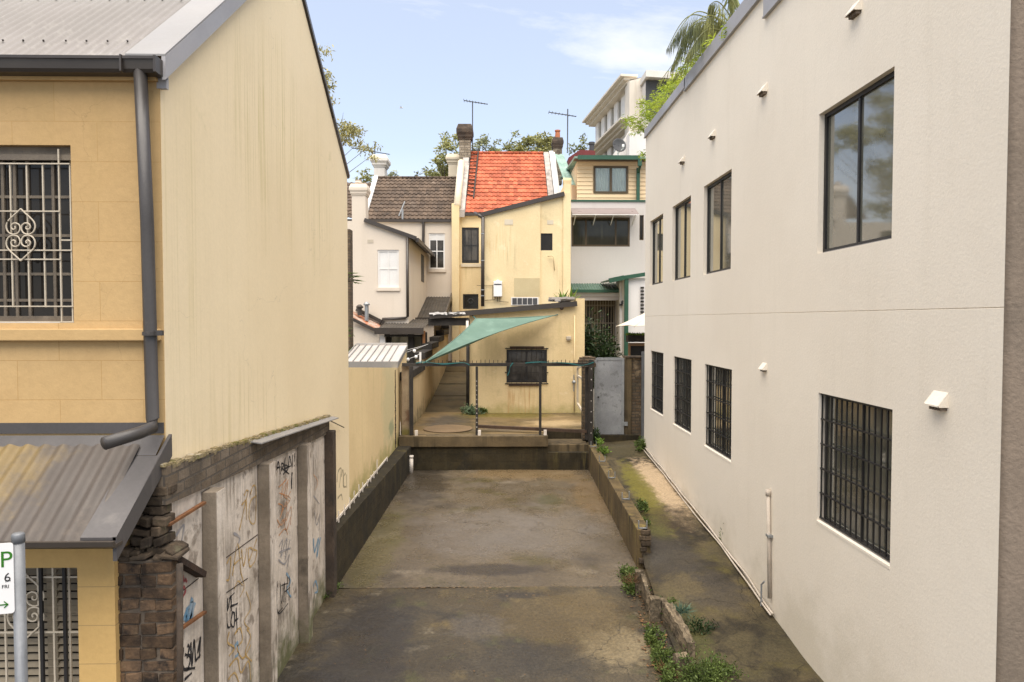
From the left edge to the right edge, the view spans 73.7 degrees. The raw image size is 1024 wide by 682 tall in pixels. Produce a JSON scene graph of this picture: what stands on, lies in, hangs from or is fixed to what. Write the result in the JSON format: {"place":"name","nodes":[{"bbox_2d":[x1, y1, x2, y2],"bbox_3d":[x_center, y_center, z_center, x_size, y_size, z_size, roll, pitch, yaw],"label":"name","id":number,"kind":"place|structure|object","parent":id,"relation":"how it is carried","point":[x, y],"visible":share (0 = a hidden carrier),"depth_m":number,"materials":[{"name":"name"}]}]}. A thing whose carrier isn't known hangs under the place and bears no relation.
{"place":"outdoors","nodes":[
{"label":"outdoors","id":0,"kind":"place"},
{"bbox_2d":[425,361,465,411],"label":"alley path","id":1,"kind":"structure","parent":0,"point":[449,395],"depth_m":23.78,"materials":[{"name":"concrete"}]},
{"bbox_2d":[347,154,464,362],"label":"beige house","id":2,"kind":"structure","parent":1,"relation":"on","point":[400,227],"depth_m":26.00,"materials":[{"name":"white paint"}]},
{"bbox_2d":[378,250,398,287],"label":"window","id":3,"kind":"structure","parent":2,"relation":"in","point":[388,260],"depth_m":23.91,"materials":[{"name":"glass"}]},
{"bbox_2d":[390,337,420,362],"bbox_3d":[-3.535,1.069,22.990,1.181,2.427,0.010,0,2,-1],"label":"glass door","id":4,"kind":"structure","parent":2,"relation":"in","point":[417,340],"depth_m":22.95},
{"bbox_2d":[421,254,423,281],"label":"slot window","id":5,"kind":"structure","parent":2,"relation":"in","point":[422,257],"depth_m":28.17,"materials":[{"name":"glass"}]},
{"bbox_2d":[429,233,444,268],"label":"window","id":6,"kind":"structure","parent":2,"relation":"in","point":[436,240],"depth_m":29.89,"materials":[{"name":"white paint"}]},
{"bbox_2d":[400,326,448,433],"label":"alley wall","id":7,"kind":"structure","parent":1,"relation":"on","point":[426,380],"depth_m":21.36,"materials":[{"name":"paint"}]},
{"bbox_2d":[428,124,584,412],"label":"yellow house","id":8,"kind":"structure","parent":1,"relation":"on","point":[511,226],"depth_m":22.92,"materials":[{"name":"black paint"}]},
{"bbox_2d":[462,228,478,262],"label":"window","id":9,"kind":"structure","parent":8,"relation":"in","point":[470,236],"depth_m":29.92,"materials":[{"name":"glass"}]},
{"bbox_2d":[463,294,477,308],"bbox_3d":[-1.813,-1.732,29.988,0.674,0.650,0.090,0,2,-1],"label":"air conditioner unit","id":10,"kind":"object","parent":8,"relation":"in","point":[470,301],"depth_m":30.00,"materials":[{"name":"black metal"}]},
{"bbox_2d":[466,149,478,198],"bbox_3d":[-1.887,-7.957,32.189,0.458,3.082,3.572,0,2,1],"label":"roof ladder","id":11,"kind":"object","parent":8,"relation":"on","point":[475,175],"visible":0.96,"depth_m":31.96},
{"bbox_2d":[464,99,487,150],"bbox_3d":[-1.786,-10.575,33.660,1.177,2.617,0.662,0,2,-1],"label":"tv antenna","id":12,"kind":"object","parent":8,"relation":"on","point":[472,115],"visible":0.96,"depth_m":33.61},
{"bbox_2d":[477,280,503,301],"bbox_3d":[-0.648,-1.669,22.837,1.069,0.758,0.223,0,2,-1],"label":"water heater","id":13,"kind":"object","parent":8,"relation":"attached to","point":[497,285],"visible":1,"depth_m":22.73,"materials":[{"name":"white metal"}]},
{"bbox_2d":[505,348,547,383],"bbox_3d":[0.437,0.739,20.364,1.293,1.091,0.140,0,2,-1],"label":"window","id":14,"kind":"structure","parent":8,"relation":"in","point":[517,374],"depth_m":20.38,"materials":[{"name":"black metal"}]},
{"bbox_2d":[541,233,551,249],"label":"window","id":15,"kind":"structure","parent":8,"relation":"in","point":[546,238],"depth_m":23.03,"materials":[{"name":"glass"}]},
{"bbox_2d":[551,130,563,185],"bbox_3d":[2.256,-9.124,33.928,0.568,2.692,0.640,0,2,-1],"label":"pot chimney","id":16,"kind":"object","parent":8,"relation":"on","point":[557,143],"visible":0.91,"depth_m":33.67,"materials":[{"name":"ceramic"}]},
{"bbox_2d":[548,296,574,302],"bbox_3d":[1.468,-1.239,20.343,0.747,0.177,0.449,0,2,-1],"label":"roof debris","id":17,"kind":"object","parent":8,"relation":"on","point":[560,299],"visible":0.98,"depth_m":20.19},
{"bbox_2d":[548,109,575,151],"bbox_3d":[2.416,-10.106,32.749,1.329,2.029,0.662,0,2,-1],"label":"tv antenna","id":18,"kind":"object","parent":8,"relation":"on","point":[567,123],"visible":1,"depth_m":32.72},
{"bbox_2d":[552,285,580,299],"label":"roof plant","id":19,"kind":"object","parent":8,"relation":"on","point":[563,295],"visible":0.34,"depth_m":20.51,"materials":[{"name":"green plant"}]},
{"bbox_2d":[585,307,614,382],"bbox_3d":[2.511,0.186,21.000,1.474,2.517,1.095,0,2,-1],"label":"shrub","id":20,"kind":"object","parent":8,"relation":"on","point":[588,344],"visible":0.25,"depth_m":20.82,"materials":[{"name":"green plant"}]},
{"bbox_2d":[350,411,593,588],"bbox_3d":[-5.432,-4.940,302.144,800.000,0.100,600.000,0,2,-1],"label":"ground","id":21,"kind":"structure","parent":0,"point":[463,587],"depth_m":11.35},
{"bbox_2d":[317,43,382,171],"bbox_3d":[-8.267,-4.377,25.037,7.424,14.201,4.135,0,2,-1],"label":"gum tree","id":22,"kind":"object","parent":21,"relation":"on","point":[348,127],"visible":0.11,"depth_m":23.95,"materials":[{"name":"green plant"}]},
{"bbox_2d":[347,229,352,350],"bbox_3d":[-4.846,-0.194,20.120,0.255,6.132,0.400,0,2,-1],"label":"brick chimney breast","id":23,"kind":"object","parent":21,"relation":"on","point":[350,284],"visible":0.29,"depth_m":19.93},
{"bbox_2d":[348,273,365,283],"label":"paw leaf plant","id":24,"kind":"object","parent":21,"relation":"on","point":[351,277],"visible":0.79,"depth_m":17.81,"materials":[{"name":"green plant"}]},
{"bbox_2d":[354,167,373,182],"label":"tree","id":25,"kind":"object","parent":21,"relation":"on","point":[366,177],"visible":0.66,"depth_m":44.47,"materials":[{"name":"green plant"}]},
{"bbox_2d":[422,131,458,175],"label":"tree","id":26,"kind":"object","parent":21,"relation":"on","point":[442,169],"visible":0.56,"depth_m":45.52,"materials":[{"name":"green plant"}]},
{"bbox_2d":[471,133,501,150],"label":"tree","id":27,"kind":"object","parent":21,"relation":"on","point":[484,141],"visible":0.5,"depth_m":46.57,"materials":[{"name":"green plant"}]},
{"bbox_2d":[493,130,554,154],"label":"tree","id":28,"kind":"object","parent":21,"relation":"on","point":[543,144],"visible":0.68,"depth_m":45.56,"materials":[{"name":"green plant"}]},
{"bbox_2d":[566,133,594,155],"bbox_3d":[3.875,-5.291,39.931,1.760,14.086,1.129,-1,2,-32],"label":"tree","id":29,"kind":"object","parent":21,"relation":"on","point":[580,145],"visible":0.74,"depth_m":39.77,"materials":[{"name":"green plant"}]},
{"bbox_2d":[555,154,645,410],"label":"grey house","id":30,"kind":"structure","parent":21,"relation":"on","point":[608,197],"depth_m":25.99,"materials":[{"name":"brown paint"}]},
{"bbox_2d":[571,217,629,246],"bbox_3d":[3.370,-4.146,25.988,2.221,1.106,0.060,0,2,-1],"label":"window","id":31,"kind":"structure","parent":30,"relation":"in","point":[583,232],"depth_m":25.99,"materials":[{"name":"glass"}]},
{"bbox_2d":[585,301,615,355],"bbox_3d":[3.510,-0.395,26.078,1.443,2.421,0.120,0,2,-1],"label":"barred door","id":32,"kind":"structure","parent":30,"relation":"in","point":[606,307],"depth_m":26.07,"materials":[{"name":"black metal"}]},
{"bbox_2d":[576,166,627,199],"bbox_3d":[4.066,-6.307,26.979,3.013,1.564,0.230,0,2,-1],"label":"window","id":33,"kind":"structure","parent":30,"relation":"in","point":[607,179],"depth_m":26.95,"materials":[{"name":"glass"}]},
{"bbox_2d":[613,138,625,154],"bbox_3d":[5.160,-9.285,32.774,0.572,0.918,0.515,1,2,22],"label":"satellite dish","id":34,"kind":"object","parent":30,"relation":"attached to","point":[619,145],"visible":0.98,"depth_m":32.79,"materials":[{"name":"white metal"}]},
{"bbox_2d":[639,215,643,239],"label":"window","id":35,"kind":"structure","parent":30,"relation":"in","point":[641,224],"depth_m":26.02,"materials":[{"name":"glass"}]},
{"bbox_2d":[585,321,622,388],"bbox_3d":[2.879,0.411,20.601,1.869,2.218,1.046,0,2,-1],"label":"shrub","id":36,"kind":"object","parent":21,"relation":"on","point":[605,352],"visible":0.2,"depth_m":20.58,"materials":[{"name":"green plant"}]},
{"bbox_2d":[616,313,644,326],"bbox_3d":[4.419,0.696,20.615,2.396,3.481,2.396,-1,2,-24],"label":"garden umbrella","id":37,"kind":"object","parent":21,"relation":"on","point":[639,320],"visible":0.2,"depth_m":20.22,"materials":[{"name":"beige fabric"}]},
{"bbox_2d":[582,70,684,155],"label":"white tower block","id":38,"kind":"structure","parent":21,"relation":"on","point":[617,100],"depth_m":39.50,"materials":[{"name":"paint"}]},
{"bbox_2d":[624,332,644,355],"bbox_3d":[3.949,1.123,21.312,0.857,2.823,0.508,0,2,-1],"label":"planter box","id":39,"kind":"object","parent":21,"relation":"on","point":[635,349],"visible":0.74,"depth_m":21.14,"materials":[{"name":"brown wood"}]},
{"bbox_2d":[641,352,644,438],"bbox_3d":[3.304,1.565,17.139,0.111,2.600,0.080,0,2,-1],"label":"steel post","id":40,"kind":"object","parent":21,"relation":"on","point":[642,389],"visible":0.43,"depth_m":17.11,"materials":[{"name":"metal"}]},
{"bbox_2d":[644,0,1023,681],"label":"cream building","id":41,"kind":"structure","parent":21,"relation":"on","point":[834,276],"depth_m":6.68,"materials":[{"name":"paint"}]},
{"bbox_2d":[652,215,662,284],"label":"window","id":42,"kind":"structure","parent":41,"relation":"in","point":[657,275],"depth_m":15.20,"materials":[{"name":"glass"}]},
{"bbox_2d":[652,351,662,413],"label":"window","id":43,"kind":"structure","parent":41,"relation":"in","point":[657,357],"depth_m":15.13,"materials":[{"name":"black metal"}]},
{"bbox_2d":[621,23,726,160],"bbox_3d":[3.551,-4.591,13.822,1.416,2.612,7.286,0,2,-4],"label":"bamboo clump","id":44,"kind":"object","parent":41,"relation":"on","point":[655,103],"visible":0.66,"depth_m":15.36,"materials":[{"name":"green plant"}]},
{"bbox_2d":[674,356,690,431],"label":"window","id":45,"kind":"structure","parent":41,"relation":"in","point":[683,377],"depth_m":13.01,"materials":[{"name":"black metal"}]},
{"bbox_2d":[675,198,690,279],"bbox_3d":[3.294,-1.915,12.992,0.045,1.475,1.312,0,2,-1],"label":"window","id":46,"kind":"structure","parent":41,"relation":"in","point":[683,211],"depth_m":13.13,"materials":[{"name":"glass"}]},
{"bbox_2d":[657,0,739,87],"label":"palm tree","id":47,"kind":"object","parent":41,"relation":"on","point":[700,31],"visible":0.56,"depth_m":11.80,"materials":[{"name":"green plant"}]},
{"bbox_2d":[645,447,773,614],"bbox_3d":[3.204,2.959,12.284,0.050,0.699,7.512,0,2,-1],"label":"conduit pipe","id":48,"kind":"object","parent":41,"relation":"attached to","point":[747,576],"visible":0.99,"depth_m":10.60,"materials":[{"name":"plastic"}]},
{"bbox_2d":[706,364,731,458],"bbox_3d":[3.318,1.094,10.836,0.076,1.374,1.334,0,2,-1],"label":"window","id":49,"kind":"structure","parent":41,"relation":"in","point":[720,379],"depth_m":10.90,"materials":[{"name":"black metal"}]},
{"bbox_2d":[707,171,731,273],"bbox_3d":[3.332,-1.841,10.868,0.045,1.484,1.382,0,2,-1],"label":"window","id":50,"kind":"structure","parent":41,"relation":"in","point":[719,192],"depth_m":10.98,"materials":[{"name":"glass"}]},
{"bbox_2d":[765,489,772,598],"bbox_3d":[3.265,2.577,8.682,0.068,1.367,0.140,0,2,-1],"label":"wall pipe","id":51,"kind":"object","parent":41,"relation":"attached to","point":[769,535],"depth_m":8.66,"materials":[{"name":"metal"}]},
{"bbox_2d":[819,393,892,560],"bbox_3d":[3.393,1.276,6.716,0.076,1.387,1.390,0,2,-1],"label":"window","id":52,"kind":"structure","parent":41,"relation":"in","point":[857,468],"depth_m":6.69,"materials":[{"name":"black metal"}]},
{"bbox_2d":[823,71,893,252],"bbox_3d":[3.407,-1.674,6.693,0.045,1.499,1.406,0,2,-1],"label":"window","id":53,"kind":"structure","parent":41,"relation":"in","point":[858,133],"depth_m":6.67,"materials":[{"name":"glass"}]},
{"bbox_2d":[277,586,708,681],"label":"driveway","id":54,"kind":"structure","parent":0,"point":[366,635],"depth_m":8.25,"materials":[{"name":"concrete"}]},
{"bbox_2d":[0,531,27,681],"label":"parking sign","id":55,"kind":"object","parent":54,"relation":"on","point":[12,579],"visible":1,"depth_m":3.27,"materials":[{"name":"metal"}]},
{"bbox_2d":[77,483,189,681],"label":"brick pier","id":56,"kind":"structure","parent":54,"relation":"on","point":[147,608],"depth_m":4.77,"materials":[{"name":"brick"}]},
{"bbox_2d":[176,563,183,681],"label":"steel pipe","id":57,"kind":"object","parent":56,"relation":"attached to","point":[179,608],"visible":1,"depth_m":4.69,"materials":[{"name":"metal"}]},
{"bbox_2d":[158,414,338,681],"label":"panel wall","id":58,"kind":"structure","parent":54,"relation":"on","point":[257,532],"depth_m":6.68,"materials":[{"name":"concrete"}]},
{"bbox_2d":[164,557,206,577],"bbox_3d":[-2.421,1.672,5.078,0.075,0.394,0.618,0,2,-5],"label":"rusty bar","id":59,"kind":"object","parent":58,"relation":"attached to","point":[192,569],"visible":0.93,"depth_m":5.13,"materials":[{"name":"metal"}]},
{"bbox_2d":[167,501,205,525],"bbox_3d":[-2.442,1.294,5.131,0.032,0.031,0.551,0,2,1],"label":"rusty bar","id":60,"kind":"object","parent":58,"relation":"attached to","point":[188,512],"visible":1,"depth_m":5.12,"materials":[{"name":"metal"}]},
{"bbox_2d":[183,611,206,629],"bbox_3d":[-2.443,2.138,5.228,0.032,0.053,0.374,0,2,2],"label":"rusty bar","id":61,"kind":"object","parent":58,"relation":"attached to","point":[193,619],"visible":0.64,"depth_m":5.24,"materials":[{"name":"metal"}]},
{"bbox_2d":[367,586,610,595],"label":"concrete chips","id":62,"kind":"object","parent":54,"relation":"on","point":[481,587],"visible":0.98,"depth_m":9.67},
{"bbox_2d":[335,486,671,679],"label":"leaf litter","id":63,"kind":"object","parent":54,"relation":"on","point":[592,624],"visible":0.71,"depth_m":8.52,"materials":[{"name":"plant"}]},
{"bbox_2d":[620,572,639,586],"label":"grass tuft","id":64,"kind":"object","parent":54,"relation":"on","point":[629,577],"visible":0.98,"depth_m":9.36,"materials":[{"name":"green plant"}]},
{"bbox_2d":[619,570,651,595],"bbox_3d":[1.717,3.384,9.634,0.441,0.305,0.656,0,2,-1],"label":"weed","id":65,"kind":"object","parent":54,"relation":"on","point":[631,587],"visible":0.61,"depth_m":9.50,"materials":[{"name":"green plant"}]},
{"bbox_2d":[635,569,643,595],"bbox_3d":[1.756,3.373,9.443,0.112,0.422,0.091,0,2,-1],"label":"timber post","id":66,"kind":"object","parent":54,"relation":"on","point":[637,584],"visible":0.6,"depth_m":9.40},
{"bbox_2d":[640,573,650,610],"bbox_3d":[1.784,3.350,9.120,0.064,0.297,0.526,0,2,2],"label":"edging sleeper","id":67,"kind":"object","parent":54,"relation":"on","point":[645,591],"visible":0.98,"depth_m":9.03,"materials":[{"name":"wood"}]},
{"bbox_2d":[640,621,667,649],"bbox_3d":[1.692,3.496,8.167,0.303,0.214,0.626,0,2,-1],"label":"weed","id":68,"kind":"object","parent":54,"relation":"on","point":[650,634],"visible":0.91,"depth_m":8.11,"materials":[{"name":"green plant"}]},
{"bbox_2d":[649,595,660,622],"bbox_3d":[1.813,3.471,8.662,0.141,0.460,0.100,0,2,-1],"label":"timber post","id":69,"kind":"object","parent":54,"relation":"on","point":[655,609],"visible":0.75,"depth_m":8.62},
{"bbox_2d":[660,597,666,620],"bbox_3d":[1.937,3.412,8.584,0.089,0.285,0.280,0,2,-12],"label":"timber post","id":70,"kind":"object","parent":54,"relation":"on","point":[663,600],"visible":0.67,"depth_m":8.63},
{"bbox_2d":[649,639,678,663],"bbox_3d":[1.721,3.525,7.750,0.319,0.199,0.501,0,2,-1],"label":"weed","id":71,"kind":"object","parent":54,"relation":"on","point":[665,653],"visible":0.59,"depth_m":7.71,"materials":[{"name":"green plant"}]},
{"bbox_2d":[650,642,678,670],"bbox_3d":[1.662,3.518,7.539,0.272,0.227,0.527,-1,2,-25],"label":"weed","id":72,"kind":"object","parent":54,"relation":"on","point":[656,655],"visible":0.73,"depth_m":7.60,"materials":[{"name":"green plant"}]},
{"bbox_2d":[651,656,681,679],"bbox_3d":[1.688,3.556,7.417,0.329,0.181,0.420,-1,2,-31],"label":"grass tuft","id":73,"kind":"object","parent":54,"relation":"on","point":[662,667],"visible":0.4,"depth_m":7.42,"materials":[{"name":"green plant"}]},
{"bbox_2d":[655,662,687,681],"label":"weed","id":74,"kind":"object","parent":54,"relation":"on","point":[667,678],"visible":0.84,"depth_m":7.25,"materials":[{"name":"green plant"}]},
{"bbox_2d":[663,602,695,657],"bbox_3d":[1.993,3.472,8.142,0.127,0.390,0.828,0,2,-6],"label":"edging sleeper","id":75,"kind":"object","parent":54,"relation":"on","point":[678,626],"visible":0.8,"depth_m":8.07,"materials":[{"name":"wood"}]},
{"bbox_2d":[669,599,694,618],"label":"grass tuft","id":76,"kind":"object","parent":75,"relation":"on","point":[685,608],"visible":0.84,"depth_m":8.42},
{"bbox_2d":[673,652,689,675],"bbox_3d":[1.849,3.646,7.467,0.161,0.465,0.131,0,2,-1],"label":"timber post","id":77,"kind":"object","parent":54,"relation":"on","point":[675,656],"visible":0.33,"depth_m":7.41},
{"bbox_2d":[337,470,650,587],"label":"lane","id":78,"kind":"structure","parent":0,"point":[545,537],"depth_m":11.80,"materials":[{"name":"concrete"}]},
{"bbox_2d":[0,0,349,681],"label":"terrace house","id":79,"kind":"structure","parent":78,"relation":"on","point":[174,175],"depth_m":4.98,"materials":[{"name":"yellow paint"}]},
{"bbox_2d":[0,147,73,322],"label":"window","id":80,"kind":"structure","parent":79,"relation":"in","point":[36,247],"depth_m":4.97,"materials":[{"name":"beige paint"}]},
{"bbox_2d":[0,568,78,681],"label":"window","id":81,"kind":"structure","parent":79,"relation":"in","point":[51,593],"depth_m":4.82,"materials":[{"name":"beige paint"}]},
{"bbox_2d":[337,367,397,500],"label":"lane wall","id":82,"kind":"structure","parent":78,"relation":"on","point":[373,415],"depth_m":12.76,"materials":[{"name":"yellow paint"}]},
{"bbox_2d":[337,446,410,588],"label":"block wall","id":83,"kind":"structure","parent":78,"relation":"on","point":[359,520],"depth_m":11.79,"materials":[{"name":"concrete"}]},
{"bbox_2d":[337,422,400,522],"bbox_3d":[-2.637,2.317,13.169,0.048,0.555,6.470,0,2,-1],"label":"spiked edging","id":84,"kind":"object","parent":83,"relation":"on","point":[355,496],"visible":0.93,"depth_m":11.57,"materials":[{"name":"white plastic"}]},
{"bbox_2d":[348,343,407,445],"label":"garden shed","id":85,"kind":"structure","parent":78,"relation":"on","point":[381,355],"depth_m":16.78,"materials":[{"name":"metal"}]},
{"bbox_2d":[409,455,413,472],"bbox_3d":[-2.375,2.909,16.076,0.110,0.430,0.112,0,2,-1],"label":"pipe stub","id":86,"kind":"object","parent":78,"relation":"on","point":[411,457],"visible":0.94,"depth_m":16.03,"materials":[{"name":"white plastic"}]},
{"bbox_2d":[399,430,593,469],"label":"back wall","id":87,"kind":"structure","parent":78,"relation":"on","point":[550,450],"depth_m":16.34,"materials":[{"name":"concrete"}]},
{"bbox_2d":[579,356,595,439],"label":"broken pier","id":88,"kind":"structure","parent":87,"relation":"on","point":[585,358],"depth_m":16.93,"materials":[{"name":"brick"}]},
{"bbox_2d":[587,442,651,568],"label":"wall","id":89,"kind":"structure","parent":78,"relation":"on","point":[626,515],"depth_m":11.96,"materials":[{"name":"concrete"}]},
{"bbox_2d":[617,563,637,577],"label":"weed","id":90,"kind":"object","parent":78,"relation":"on","point":[623,569],"visible":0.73,"depth_m":10.04,"materials":[{"name":"green plant"}]},
{"bbox_2d":[413,412,593,435],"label":"courtyard","id":91,"kind":"structure","parent":0,"point":[556,420],"depth_m":18.64,"materials":[{"name":"concrete"}]},
{"bbox_2d":[401,366,409,434],"bbox_3d":[-2.570,1.634,16.576,0.179,2.098,0.280,0,2,-1],"label":"brick gatepost","id":92,"kind":"object","parent":91,"relation":"on","point":[405,400],"visible":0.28,"depth_m":16.43,"materials":[{"name":"paint"}]},
{"bbox_2d":[424,425,471,432],"bbox_3d":[-1.627,2.221,17.351,1.240,0.012,1.240,0,2,-1],"label":"access cover","id":93,"kind":"object","parent":91,"relation":"on","point":[447,428],"visible":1,"depth_m":17.30,"materials":[{"name":"concrete"}]},
{"bbox_2d":[458,402,484,414],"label":"weed","id":94,"kind":"object","parent":91,"relation":"on","point":[471,409],"visible":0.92,"depth_m":20.07,"materials":[{"name":"green plant"}]},
{"bbox_2d":[402,359,593,444],"bbox_3d":[-0.334,1.496,16.450,4.591,2.106,0.218,0,2,-1],"label":"gate frame","id":95,"kind":"object","parent":91,"relation":"on","point":[588,410],"visible":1,"depth_m":16.36,"materials":[{"name":"black metal"}]},
{"bbox_2d":[424,314,557,362],"bbox_3d":[-1.114,-0.119,18.915,1.921,1.271,5.394,2,2,41],"label":"shade sail","id":96,"kind":"object","parent":95,"relation":"attached to","point":[476,330],"visible":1,"depth_m":19.11,"materials":[{"name":"green fabric"}]},
{"bbox_2d":[478,425,586,432],"bbox_3d":[0.462,2.161,16.817,2.756,0.120,0.100,0,2,10],"label":"timber plank","id":97,"kind":"object","parent":91,"relation":"on","point":[533,428],"visible":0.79,"depth_m":16.77,"materials":[{"name":"wood"}]},
{"bbox_2d":[577,366,580,410],"bbox_3d":[1.827,1.221,17.983,0.076,1.295,1.451,0,2,-2],"label":"white gate leaf","id":98,"kind":"object","parent":91,"relation":"on","point":[578,377],"visible":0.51,"depth_m":18.65,"materials":[{"name":"beige paint"}]},
{"bbox_2d":[306,0,742,218],"label":"sky","id":99,"kind":"structure","parent":0,"point":[528,60],"materials":[{"name":"blue"}]},
{"bbox_2d":[567,141,594,164],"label":"roof","id":100,"kind":"structure","parent":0,"point":[590,151],"depth_m":34.79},
{"bbox_2d":[597,440,823,681],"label":"path","id":101,"kind":"structure","parent":0,"point":[687,559],"depth_m":9.39,"materials":[{"name":"concrete"}]},
{"bbox_2d":[593,426,600,443],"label":"weed","id":102,"kind":"object","parent":101,"relation":"on","point":[597,435],"visible":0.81,"depth_m":16.56,"materials":[{"name":"green plant"}]},
{"bbox_2d":[595,437,611,455],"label":"weed","id":103,"kind":"object","parent":101,"relation":"on","point":[603,450],"visible":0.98,"depth_m":15.74,"materials":[{"name":"green plant"}]},
{"bbox_2d":[593,434,638,441],"bbox_3d":[2.558,2.656,17.440,1.260,0.600,0.600,0,2,-1],"label":"gate threshold","id":104,"kind":"object","parent":101,"relation":"on","point":[614,437],"visible":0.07,"depth_m":17.14,"materials":[{"name":"concrete"}]},
{"bbox_2d":[623,356,640,438],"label":"garden wall","id":105,"kind":"structure","parent":104,"relation":"on","point":[632,391],"depth_m":17.24,"materials":[{"name":"brick"}]},
{"bbox_2d":[594,357,627,433],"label":"sheet gate","id":106,"kind":"structure","parent":105,"relation":"attached to","point":[608,395],"depth_m":17.20,"materials":[{"name":"metal"}]},
{"bbox_2d":[633,436,645,450],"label":"weed","id":107,"kind":"object","parent":101,"relation":"on","point":[641,445],"visible":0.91,"depth_m":16.18,"materials":[{"name":"green plant"}]},
{"bbox_2d":[635,497,649,512],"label":"weed","id":108,"kind":"object","parent":101,"relation":"on","point":[644,505],"visible":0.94,"depth_m":12.11,"materials":[{"name":"green plant"}]},
{"bbox_2d":[663,639,737,681],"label":"weed","id":109,"kind":"object","parent":101,"relation":"on","point":[712,674],"visible":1,"depth_m":7.17,"materials":[{"name":"green plant"}]},
{"bbox_2d":[685,615,719,634],"bbox_3d":[2.294,3.420,8.195,0.510,0.234,0.236,0,2,-10],"label":"weed","id":110,"kind":"object","parent":101,"relation":"on","point":[712,627],"visible":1,"depth_m":8.19,"materials":[{"name":"green plant"}]},
{"bbox_2d":[701,653,748,680],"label":"weed","id":111,"kind":"object","parent":101,"relation":"on","point":[731,667],"visible":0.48,"depth_m":7.46,"materials":[{"name":"green plant"}]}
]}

